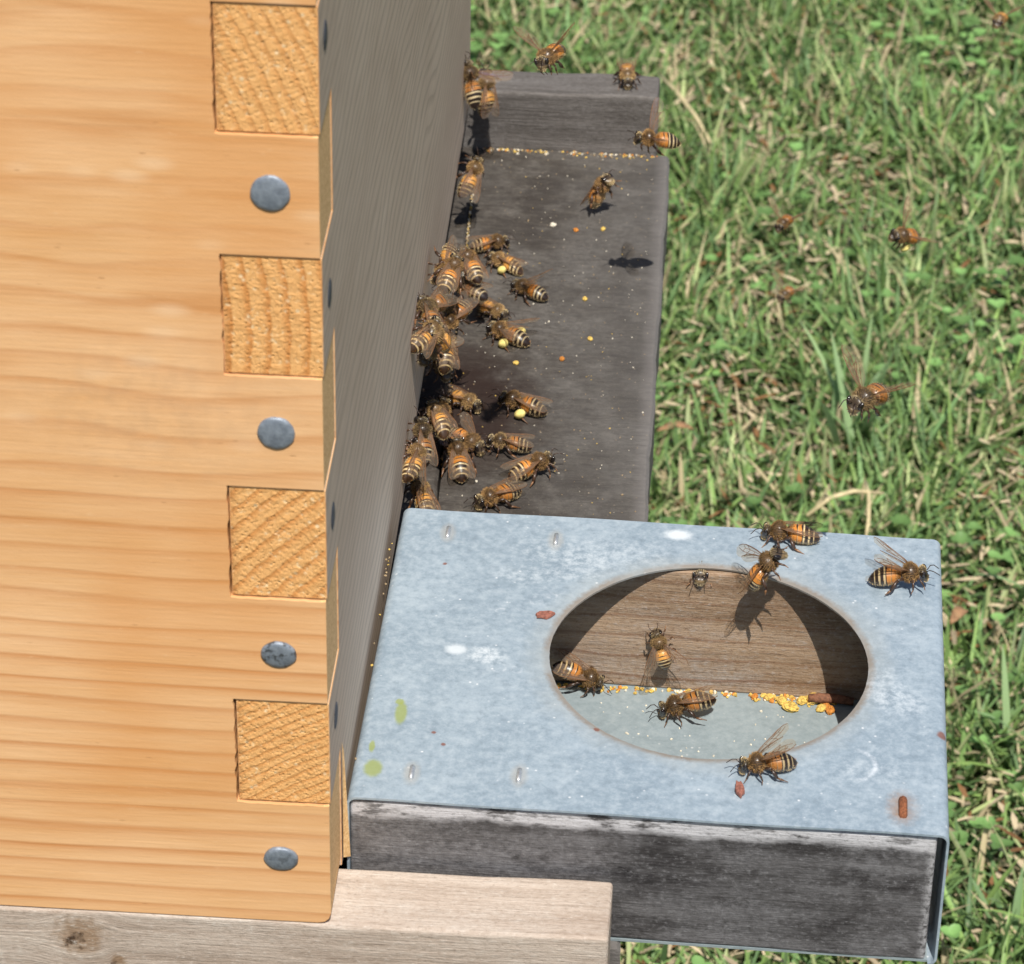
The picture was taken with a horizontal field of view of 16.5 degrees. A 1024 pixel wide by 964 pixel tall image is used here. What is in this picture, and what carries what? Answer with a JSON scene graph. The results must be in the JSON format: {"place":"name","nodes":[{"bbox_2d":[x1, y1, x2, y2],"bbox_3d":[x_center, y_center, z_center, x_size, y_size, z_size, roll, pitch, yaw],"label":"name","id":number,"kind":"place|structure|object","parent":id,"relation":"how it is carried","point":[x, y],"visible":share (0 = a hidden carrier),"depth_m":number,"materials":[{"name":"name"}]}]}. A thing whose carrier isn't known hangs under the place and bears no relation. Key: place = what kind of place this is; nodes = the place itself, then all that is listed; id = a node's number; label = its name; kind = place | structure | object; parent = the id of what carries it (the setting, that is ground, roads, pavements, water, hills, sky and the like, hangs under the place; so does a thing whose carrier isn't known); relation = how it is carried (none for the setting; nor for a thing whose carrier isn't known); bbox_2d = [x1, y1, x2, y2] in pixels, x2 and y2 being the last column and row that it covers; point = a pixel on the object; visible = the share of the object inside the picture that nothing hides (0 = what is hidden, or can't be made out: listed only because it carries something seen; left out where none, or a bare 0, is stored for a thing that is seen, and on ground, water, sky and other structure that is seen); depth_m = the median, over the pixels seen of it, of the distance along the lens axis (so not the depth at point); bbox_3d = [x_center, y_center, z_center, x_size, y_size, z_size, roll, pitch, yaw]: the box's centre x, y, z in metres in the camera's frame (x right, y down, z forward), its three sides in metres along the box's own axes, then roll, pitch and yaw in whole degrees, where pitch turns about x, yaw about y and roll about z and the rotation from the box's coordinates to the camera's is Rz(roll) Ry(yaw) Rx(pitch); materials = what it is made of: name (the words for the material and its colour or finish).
{"place":"outdoors","nodes":[
{"label":"outdoors","id":0,"kind":"place"},
{"bbox_2d":[424,360,457,382],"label":"honey bee","id":1,"kind":"object","parent":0,"point":[445,378],"visible":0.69,"depth_m":0.94,"materials":[{"name":"fur"}]},
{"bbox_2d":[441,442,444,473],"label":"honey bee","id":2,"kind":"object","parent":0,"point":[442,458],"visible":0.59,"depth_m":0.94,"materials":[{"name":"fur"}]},
{"bbox_2d":[513,23,574,74],"bbox_3d":[0.008,-0.098,0.793,0.012,0.014,0.013,-11,36,-18],"label":"honey bee","id":3,"kind":"object","parent":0,"point":[549,55],"visible":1,"depth_m":0.79,"materials":[{"name":"fur"}]},
{"bbox_2d":[470,0,1023,963],"bbox_3d":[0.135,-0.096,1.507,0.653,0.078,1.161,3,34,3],"label":"lawn grass","id":4,"kind":"structure","parent":0,"point":[712,198],"depth_m":1.54,"materials":[{"name":"green plant"}]},
{"bbox_2d":[657,421,693,431],"bbox_3d":[0.067,-0.022,1.435,0.015,0.004,0.005,2,39,-14],"label":"dead leaf","id":5,"kind":"object","parent":4,"relation":"on","point":[680,424],"visible":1,"depth_m":1.44,"materials":[{"name":"brown plant"}]},
{"bbox_2d":[658,74,713,146],"bbox_3d":[0.082,-0.175,1.655,0.002,0.006,0.070,-10,35,-16],"label":"dry straw","id":6,"kind":"object","parent":4,"relation":"on","point":[685,103],"visible":0.8,"depth_m":1.65,"materials":[{"name":"beige plant"}]},
{"bbox_2d":[470,0,1023,963],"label":"clover leaves","id":7,"kind":"object","parent":4,"relation":"on","point":[952,930],"visible":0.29,"depth_m":1.51,"materials":[{"name":"green plant"}]},
{"bbox_2d":[470,0,1023,963],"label":"dry thatch","id":8,"kind":"object","parent":4,"relation":"on","point":[954,634],"visible":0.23,"depth_m":1.50,"materials":[{"name":"beige plant"}]},
{"bbox_2d":[806,489,883,516],"bbox_3d":[0.130,0.007,1.381,0.034,0.008,0.003,-12,36,-18],"label":"dry straw","id":9,"kind":"object","parent":4,"relation":"on","point":[830,498],"visible":1,"depth_m":1.38,"materials":[{"name":"beige plant"}]},
{"bbox_2d":[799,312,915,462],"bbox_3d":[0.139,-0.036,1.435,0.047,0.058,0.074,3,34,3],"label":"grass tuft","id":10,"kind":"object","parent":4,"relation":"on","point":[841,392],"visible":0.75,"depth_m":1.44,"materials":[{"name":"green plant"}]},
{"bbox_2d":[864,481,870,534],"bbox_3d":[0.139,0.011,1.379,0.002,0.009,0.030,3,34,3],"label":"dry straw","id":11,"kind":"object","parent":4,"relation":"on","point":[868,507],"visible":0.82,"depth_m":1.38,"materials":[{"name":"beige plant"}]},
{"bbox_2d":[950,606,967,623],"bbox_3d":[0.168,0.050,1.330,0.005,0.004,0.012,28,33,27],"label":"dead leaf","id":12,"kind":"object","parent":4,"relation":"on","point":[960,611],"visible":1,"depth_m":1.33,"materials":[{"name":"brown plant"}]},
{"bbox_2d":[943,867,1022,963],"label":"grass tuft","id":13,"kind":"object","parent":4,"relation":"on","point":[1017,902],"visible":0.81,"depth_m":1.19,"materials":[{"name":"green plant"}]},
{"bbox_2d":[972,645,1023,757],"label":"grass tuft","id":14,"kind":"object","parent":4,"relation":"on","point":[1005,704],"visible":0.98,"depth_m":1.28,"materials":[{"name":"green plant"}]},
{"bbox_2d":[977,574,1023,599],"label":"grass tuft","id":15,"kind":"object","parent":4,"relation":"on","point":[1017,584],"visible":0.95,"depth_m":1.35,"materials":[{"name":"green plant"}]},
{"bbox_2d":[768,198,805,234],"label":"honey bee","id":16,"kind":"object","parent":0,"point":[785,221],"visible":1,"depth_m":1.12,"materials":[{"name":"fur"}]},
{"bbox_2d":[773,275,806,304],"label":"honey bee","id":17,"kind":"object","parent":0,"point":[786,292],"visible":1,"depth_m":1.24,"materials":[{"name":"fur"}]},
{"bbox_2d":[838,348,914,422],"bbox_3d":[0.079,-0.020,0.784,0.017,0.016,0.015,-5,34,-9],"label":"honey bee","id":18,"kind":"object","parent":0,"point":[868,397],"visible":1,"depth_m":0.78,"materials":[{"name":"fur"}]},
{"bbox_2d":[887,196,936,250],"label":"honey bee","id":19,"kind":"object","parent":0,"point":[904,235],"visible":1,"depth_m":1.04,"materials":[{"name":"fur"}]},
{"bbox_2d":[984,0,1023,31],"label":"honey bee","id":20,"kind":"object","parent":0,"point":[999,19],"visible":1,"depth_m":1.20,"materials":[{"name":"fur"}]},
{"bbox_3d":[-0.286,0.114,1.030,0.480,0.254,0.398,3,34,3],"label":"hive stand","id":21,"kind":"object","parent":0,"visible":0},
{"bbox_2d":[0,71,668,963],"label":"bottom board","id":22,"kind":"object","parent":21,"relation":"on","point":[384,917],"visible":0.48,"depth_m":0.95,"materials":[{"name":"grey wood"}]},
{"bbox_2d":[0,0,470,922],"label":"hive box","id":23,"kind":"object","parent":22,"relation":"on","point":[224,228],"visible":1,"depth_m":0.69,"materials":[{"name":"brown wood"}]},
{"bbox_2d":[411,312,446,358],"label":"honey bee","id":24,"kind":"object","parent":23,"relation":"attached to","point":[421,341],"visible":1,"depth_m":0.88,"materials":[{"name":"fur"}]},
{"bbox_2d":[415,292,448,329],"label":"honey bee","id":25,"kind":"object","parent":23,"relation":"attached to","point":[426,307],"visible":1,"depth_m":0.89,"materials":[{"name":"fur"}]},
{"bbox_2d":[418,321,457,360],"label":"honey bee","id":26,"kind":"object","parent":23,"relation":"on","point":[444,343],"visible":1,"depth_m":0.89,"materials":[{"name":"fur"}]},
{"bbox_2d":[416,337,463,370],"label":"honey bee","id":27,"kind":"object","parent":23,"relation":"attached to","point":[422,360],"visible":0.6,"depth_m":0.90,"materials":[{"name":"fur"}]},
{"bbox_2d":[428,237,465,287],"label":"honey bee","id":28,"kind":"object","parent":23,"relation":"attached to","point":[448,249],"visible":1,"depth_m":0.93,"materials":[{"name":"fur"}]},
{"bbox_2d":[463,51,511,109],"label":"honey bee","id":29,"kind":"object","parent":23,"relation":"on","point":[472,92],"visible":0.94,"depth_m":1.03,"materials":[{"name":"fur"}]},
{"bbox_2d":[402,434,426,485],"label":"honey bee","id":30,"kind":"object","parent":22,"relation":"on","point":[414,465],"visible":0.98,"depth_m":0.88,"materials":[{"name":"fur"}]},
{"bbox_2d":[405,406,437,467],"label":"honey bee","id":31,"kind":"object","parent":22,"relation":"on","point":[422,428],"visible":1,"depth_m":0.88,"materials":[{"name":"fur"}]},
{"bbox_2d":[403,477,440,509],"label":"honey bee","id":32,"kind":"object","parent":22,"relation":"on","point":[422,495],"visible":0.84,"depth_m":0.89,"materials":[{"name":"fur"}]},
{"bbox_2d":[422,387,452,446],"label":"honey bee","id":33,"kind":"object","parent":22,"relation":"on","point":[444,401],"visible":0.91,"depth_m":0.92,"materials":[{"name":"fur"}]},
{"bbox_2d":[419,285,458,318],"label":"honey bee","id":34,"kind":"object","parent":22,"relation":"on","point":[441,301],"visible":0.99,"depth_m":0.91,"materials":[{"name":"fur"}]},
{"bbox_2d":[420,396,457,440],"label":"honey bee","id":35,"kind":"object","parent":22,"relation":"on","point":[442,421],"visible":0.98,"depth_m":0.91,"materials":[{"name":"fur"}]},
{"bbox_2d":[427,248,466,294],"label":"honey bee","id":36,"kind":"object","parent":22,"relation":"on","point":[449,275],"visible":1,"depth_m":0.92,"materials":[{"name":"fur"}]},
{"bbox_2d":[435,330,459,374],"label":"honey bee","id":37,"kind":"object","parent":22,"relation":"on","point":[446,362],"visible":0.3,"depth_m":0.93,"materials":[{"name":"fur"}]},
{"bbox_2d":[431,290,468,324],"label":"honey bee","id":38,"kind":"object","parent":22,"relation":"on","point":[451,309],"visible":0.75,"depth_m":0.93,"materials":[{"name":"fur"}]},
{"bbox_2d":[440,430,476,483],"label":"honey bee","id":39,"kind":"object","parent":22,"relation":"on","point":[458,458],"visible":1,"depth_m":0.92,"materials":[{"name":"fur"}]},
{"bbox_2d":[442,290,478,336],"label":"honey bee","id":40,"kind":"object","parent":22,"relation":"on","point":[463,308],"visible":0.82,"depth_m":0.93,"materials":[{"name":"fur"}]},
{"bbox_2d":[449,194,473,386],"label":"pollen crumbs","id":41,"kind":"object","parent":22,"relation":"on","point":[469,219],"visible":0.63,"depth_m":1.04,"materials":[{"name":"beige food"}]},
{"bbox_2d":[436,384,489,418],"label":"honey bee","id":42,"kind":"object","parent":22,"relation":"on","point":[467,401],"visible":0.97,"depth_m":0.95,"materials":[{"name":"fur"}]},
{"bbox_2d":[445,412,493,459],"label":"honey bee","id":43,"kind":"object","parent":22,"relation":"on","point":[475,444],"visible":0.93,"depth_m":0.93,"materials":[{"name":"fur"}]},
{"bbox_2d":[448,275,490,301],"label":"honey bee","id":44,"kind":"object","parent":22,"relation":"on","point":[476,292],"visible":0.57,"depth_m":0.98,"materials":[{"name":"fur"}]},
{"bbox_2d":[456,146,485,202],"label":"honey bee","id":45,"kind":"object","parent":22,"relation":"on","point":[470,179],"visible":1,"depth_m":1.02,"materials":[{"name":"fur"}]},
{"bbox_2d":[455,241,488,283],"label":"honey bee","id":46,"kind":"object","parent":22,"relation":"on","point":[474,267],"visible":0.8,"depth_m":0.97,"materials":[{"name":"fur"}]},
{"bbox_2d":[474,60,498,116],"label":"honey bee","id":47,"kind":"object","parent":22,"relation":"on","point":[486,104],"visible":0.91,"depth_m":1.05,"materials":[{"name":"fur"}]},
{"bbox_2d":[467,233,516,257],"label":"honey bee","id":48,"kind":"object","parent":22,"relation":"on","point":[485,243],"visible":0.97,"depth_m":1.02,"materials":[{"name":"fur"}]},
{"bbox_2d":[471,297,514,322],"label":"honey bee","id":49,"kind":"object","parent":22,"relation":"on","point":[495,309],"visible":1,"depth_m":0.99,"materials":[{"name":"fur"}]},
{"bbox_2d":[464,476,527,512],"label":"honey bee","id":50,"kind":"object","parent":22,"relation":"on","point":[506,492],"visible":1,"depth_m":0.91,"materials":[{"name":"fur"}]},
{"bbox_2d":[479,250,525,277],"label":"honey bee","id":51,"kind":"object","parent":22,"relation":"on","point":[505,262],"visible":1,"depth_m":1.01,"materials":[{"name":"fur"}]},
{"bbox_2d":[478,432,534,458],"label":"honey bee","id":52,"kind":"object","parent":22,"relation":"on","point":[501,440],"visible":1,"depth_m":0.93,"materials":[{"name":"fur"}]},
{"bbox_2d":[477,318,539,352],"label":"honey bee","id":53,"kind":"object","parent":22,"relation":"on","point":[513,335],"visible":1,"depth_m":0.98,"materials":[{"name":"fur"}]},
{"bbox_2d":[488,389,552,423],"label":"honey bee","id":54,"kind":"object","parent":22,"relation":"on","point":[527,404],"visible":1,"depth_m":0.95,"materials":[{"name":"fur"}]},
{"bbox_2d":[502,269,551,306],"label":"honey bee","id":55,"kind":"object","parent":22,"relation":"on","point":[534,291],"visible":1,"depth_m":1.00,"materials":[{"name":"fur"}]},
{"bbox_2d":[500,448,564,486],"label":"honey bee","id":56,"kind":"object","parent":22,"relation":"on","point":[521,470],"visible":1,"depth_m":0.92,"materials":[{"name":"fur"}]},
{"bbox_2d":[445,158,651,514],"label":"pollen specks","id":57,"kind":"object","parent":22,"relation":"on","point":[571,344],"visible":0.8,"depth_m":0.98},
{"bbox_2d":[483,147,656,160],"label":"pollen crumbs","id":58,"kind":"object","parent":22,"relation":"on","point":[490,149],"visible":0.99,"depth_m":1.07,"materials":[{"name":"beige food"}]},
{"bbox_2d":[580,169,621,208],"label":"honey bee","id":59,"kind":"object","parent":22,"relation":"on","point":[601,186],"visible":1,"depth_m":1.03,"materials":[{"name":"fur"}]},
{"bbox_2d":[612,58,641,89],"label":"honey bee","id":60,"kind":"object","parent":22,"relation":"on","point":[626,73],"visible":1,"depth_m":1.07,"materials":[{"name":"fur"}]},
{"bbox_2d":[347,508,948,963],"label":"entrance feeder","id":61,"kind":"object","parent":22,"relation":"on","point":[487,748],"visible":0.98,"depth_m":0.78,"materials":[{"name":"metal"}]},
{"bbox_2d":[355,543,392,759],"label":"pollen crumbs","id":62,"kind":"object","parent":61,"relation":"on","point":[385,575],"visible":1,"depth_m":0.82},
{"bbox_2d":[535,610,554,619],"bbox_3d":[0.008,0.030,0.810,0.005,0.001,0.003,-7,34,-12],"label":"bark flake","id":63,"kind":"object","parent":61,"relation":"on","point":[548,614],"visible":1,"depth_m":0.81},
{"bbox_2d":[552,649,613,696],"bbox_3d":[0.017,0.046,0.843,0.016,0.006,0.009,24,61,-11],"label":"honey bee","id":64,"kind":"object","parent":61,"relation":"on","point":[571,670],"visible":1,"depth_m":0.84,"materials":[{"name":"fur"}]},
{"bbox_2d":[644,623,687,676],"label":"honey bee","id":65,"kind":"object","parent":61,"relation":"in","point":[663,656],"visible":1,"depth_m":0.83,"materials":[{"name":"fur"}]},
{"bbox_2d":[646,685,717,727],"bbox_3d":[0.040,0.053,0.835,0.017,0.006,0.010,-15,34,2],"label":"honey bee","id":66,"kind":"object","parent":61,"relation":"on","point":[691,701],"visible":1,"depth_m":0.83,"materials":[{"name":"fur"}]},
{"bbox_2d":[557,683,836,707],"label":"pollen crumbs","id":67,"kind":"object","parent":61,"relation":"on","point":[727,695],"visible":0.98,"depth_m":0.84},
{"bbox_2d":[687,560,711,586],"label":"honey bee","id":68,"kind":"object","parent":61,"relation":"on","point":[700,577],"visible":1,"depth_m":0.83,"materials":[{"name":"fur"}]},
{"bbox_2d":[600,702,804,756],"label":"pale specks","id":69,"kind":"object","parent":61,"relation":"on","point":[627,733],"visible":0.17,"depth_m":0.83,"materials":[{"name":"white"}]},
{"bbox_2d":[735,780,744,797],"bbox_3d":[0.049,0.066,0.757,0.002,0.001,0.005,0,43,-5],"label":"bark scrap","id":70,"kind":"object","parent":61,"relation":"on","point":[739,789],"visible":1,"depth_m":0.76,"materials":[{"name":"brown wood"}]},
{"bbox_2d":[751,693,758,699],"bbox_3d":[0.058,0.051,0.844,0.002,0.001,0.002,3,34,3],"label":"pollen pellet","id":71,"kind":"object","parent":61,"relation":"in","point":[754,695],"visible":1,"depth_m":0.84},
{"bbox_2d":[726,723,798,784],"bbox_3d":[0.054,0.059,0.760,0.016,0.010,0.009,-6,34,-8],"label":"honey bee","id":72,"kind":"object","parent":61,"relation":"on","point":[758,762],"visible":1,"depth_m":0.76,"materials":[{"name":"fur"}]},
{"bbox_2d":[738,539,788,595],"bbox_3d":[0.058,0.018,0.814,0.007,0.017,0.014,25,38,-21],"label":"honey bee","id":73,"kind":"object","parent":61,"relation":"on","point":[761,570],"visible":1,"depth_m":0.81,"materials":[{"name":"fur"}]},
{"bbox_2d":[764,693,773,700],"bbox_3d":[0.061,0.051,0.844,0.003,0.002,0.002,3,34,3],"label":"pollen pellet","id":74,"kind":"object","parent":61,"relation":"in","point":[768,697],"visible":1,"depth_m":0.84},
{"bbox_2d":[776,695,786,705],"bbox_3d":[0.064,0.052,0.843,0.003,0.002,0.003,3,34,3],"label":"pollen pellet","id":75,"kind":"object","parent":61,"relation":"in","point":[781,699],"visible":1,"depth_m":0.84},
{"bbox_2d":[750,519,822,553],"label":"honey bee","id":76,"kind":"object","parent":61,"relation":"on","point":[778,530],"visible":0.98,"depth_m":0.83,"materials":[{"name":"fur"}]},
{"bbox_2d":[782,701,798,712],"bbox_3d":[0.066,0.053,0.840,0.004,0.003,0.004,3,34,3],"label":"pollen pellet","id":77,"kind":"object","parent":61,"relation":"on","point":[790,706],"visible":1,"depth_m":0.84},
{"bbox_2d":[796,696,806,704],"bbox_3d":[0.069,0.052,0.843,0.003,0.002,0.003,3,34,3],"label":"pollen pellet","id":78,"kind":"object","parent":61,"relation":"in","point":[801,700],"visible":1,"depth_m":0.84},
{"bbox_2d":[806,696,817,704],"bbox_3d":[0.072,0.052,0.843,0.004,0.003,0.004,3,34,3],"label":"pollen pellet","id":79,"kind":"object","parent":61,"relation":"in","point":[811,703],"visible":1,"depth_m":0.84},
{"bbox_2d":[816,704,825,712],"bbox_3d":[0.074,0.054,0.840,0.003,0.002,0.003,3,34,3],"label":"pollen pellet","id":80,"kind":"object","parent":61,"relation":"in","point":[820,708],"visible":1,"depth_m":0.84},
{"bbox_2d":[825,705,834,714],"bbox_3d":[0.076,0.054,0.840,0.002,0.002,0.003,3,34,3],"label":"pollen pellet","id":81,"kind":"object","parent":61,"relation":"on","point":[830,709],"visible":1,"depth_m":0.84},
{"bbox_2d":[808,693,853,704],"bbox_3d":[0.076,0.052,0.842,0.011,0.003,0.003,3,34,3],"label":"twig","id":82,"kind":"object","parent":61,"relation":"in","point":[827,698],"visible":1,"depth_m":0.84,"materials":[{"name":"brown plant"}]},
{"bbox_2d":[868,537,939,594],"bbox_3d":[0.091,0.019,0.819,0.017,0.011,0.010,-3,33,7],"label":"honey bee","id":83,"kind":"object","parent":61,"relation":"on","point":[895,574],"visible":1,"depth_m":0.82,"materials":[{"name":"fur"}]},
{"bbox_2d":[627,97,680,155],"bbox_3d":[0.039,-0.094,0.956,0.015,0.015,0.013,26,41,33],"label":"honey bee","id":84,"kind":"object","parent":22,"relation":"on","point":[647,137],"visible":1,"depth_m":0.96,"materials":[{"name":"fur"}]}
]}

